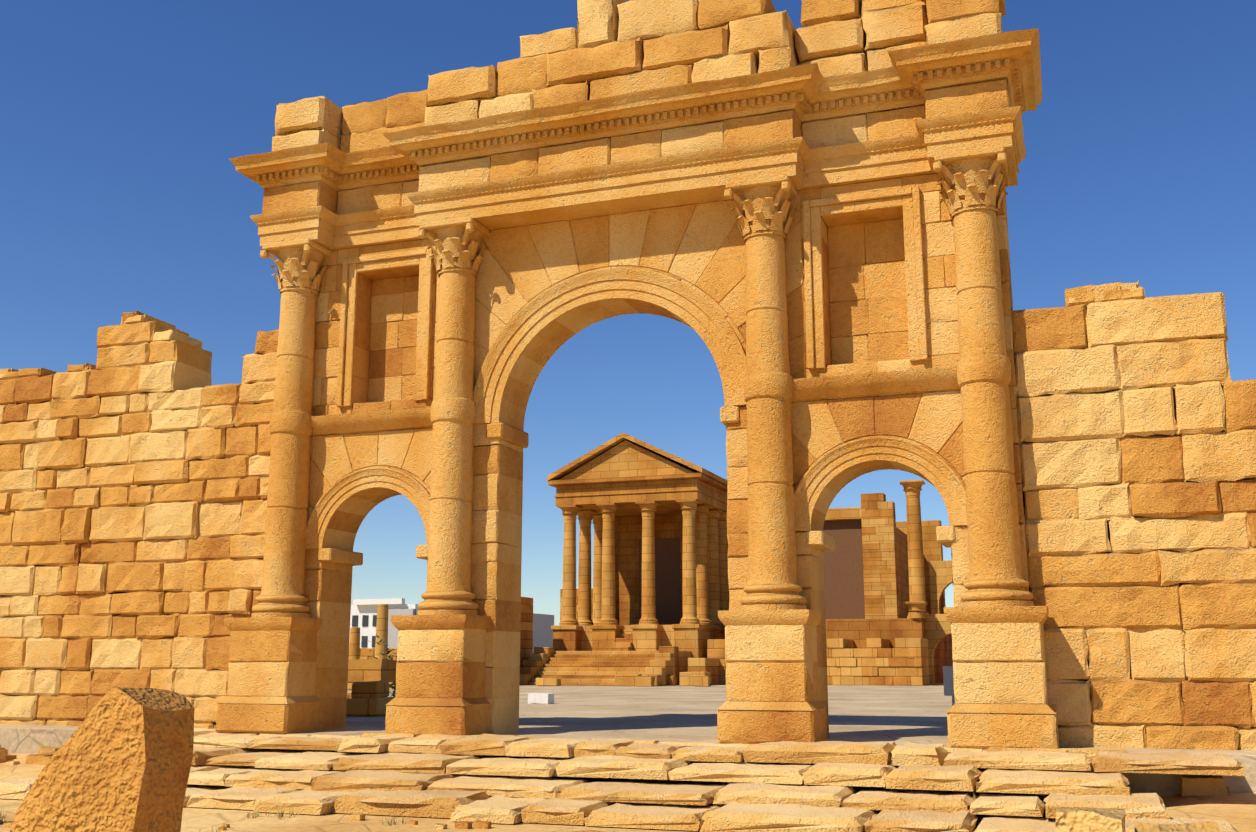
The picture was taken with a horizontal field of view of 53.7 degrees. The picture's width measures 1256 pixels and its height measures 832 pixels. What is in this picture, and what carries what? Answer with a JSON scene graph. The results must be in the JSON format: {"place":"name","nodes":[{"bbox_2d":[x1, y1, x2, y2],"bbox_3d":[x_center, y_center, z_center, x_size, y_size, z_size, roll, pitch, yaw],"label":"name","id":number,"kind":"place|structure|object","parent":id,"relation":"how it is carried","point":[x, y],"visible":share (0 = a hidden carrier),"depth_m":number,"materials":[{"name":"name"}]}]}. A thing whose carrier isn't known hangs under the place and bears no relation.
{"place":"outdoors","nodes":[
{"label":"outdoors","id":0,"kind":"place"},
{"bbox_2d":[0,784,1055,831],"bbox_3d":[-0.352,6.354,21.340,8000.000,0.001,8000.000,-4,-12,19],"label":"ground","id":1,"kind":"structure","parent":0,"point":[196,819],"depth_m":16.23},
{"bbox_2d":[0,744,1089,831],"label":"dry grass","id":2,"kind":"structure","parent":1,"relation":"on","point":[254,815],"depth_m":16.79,"materials":[{"name":"yellow plant"}]},
{"bbox_2d":[0,746,1229,830],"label":"rubble","id":3,"kind":"object","parent":1,"relation":"on","point":[1203,785],"visible":0.44,"depth_m":17.12,"materials":[{"name":"stone"}]},
{"bbox_2d":[10,686,1219,831],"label":"foreground stones","id":4,"kind":"object","parent":1,"relation":"on","point":[120,760],"visible":1,"depth_m":4.97,"materials":[{"name":"beige stone"}]},
{"bbox_2d":[0,728,1244,831],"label":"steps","id":5,"kind":"structure","parent":1,"relation":"on","point":[416,775],"depth_m":17.29,"materials":[{"name":"beige stone"}]},
{"bbox_2d":[0,682,1255,806],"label":"ground","id":6,"kind":"structure","parent":0,"point":[900,715],"depth_m":26.48,"materials":[{"name":"grey stone"}]},
{"bbox_2d":[364,634,396,697],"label":"vegetation","id":7,"kind":"object","parent":6,"relation":"on","point":[388,650],"depth_m":36.14,"materials":[{"name":"green plant"}]},
{"bbox_2d":[349,598,418,647],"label":"white buildings","id":8,"kind":"structure","parent":6,"relation":"on","point":[360,608],"depth_m":157.08,"materials":[{"name":"white paint"}]},
{"bbox_2d":[352,615,376,646],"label":"windows","id":9,"kind":"structure","parent":8,"relation":"attached to","point":[364,623],"depth_m":157.09,"materials":[{"name":"grey glass"}]},
{"bbox_2d":[388,609,553,652],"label":"grey buildings","id":10,"kind":"structure","parent":6,"relation":"on","point":[543,631],"depth_m":159.25,"materials":[{"name":"grey"}]},
{"bbox_2d":[0,280,1255,749],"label":"side walls","id":11,"kind":"structure","parent":6,"relation":"on","point":[134,470],"depth_m":20.25,"materials":[{"name":"stone"}]},
{"bbox_2d":[0,754,1255,831],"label":"banks","id":12,"kind":"object","parent":6,"relation":"on","point":[1237,811],"visible":0.1,"depth_m":16.56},
{"bbox_2d":[216,0,1058,748],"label":"gate","id":13,"kind":"structure","parent":6,"relation":"on","point":[802,230],"depth_m":22.38,"materials":[{"name":"stone"}]},
{"bbox_2d":[346,433,952,715],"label":"temple ruins","id":14,"kind":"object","parent":6,"relation":"on","point":[624,492],"depth_m":80.57,"materials":[{"name":"beige stone"}]},
{"bbox_2d":[639,520,864,624],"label":"doorways","id":15,"kind":"object","parent":14,"relation":"on","point":[843,580],"visible":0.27,"depth_m":84.75,"materials":[{"name":"brown"}]},
{"bbox_2d":[528,666,954,705],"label":"stone block","id":16,"kind":"structure","parent":6,"relation":"on","point":[548,698],"depth_m":27.84,"materials":[{"name":"white stone"}]},
{"bbox_2d":[0,0,1255,624],"label":"sky","id":17,"kind":"structure","parent":0,"point":[122,122],"materials":[{"name":"blue"}]}
]}

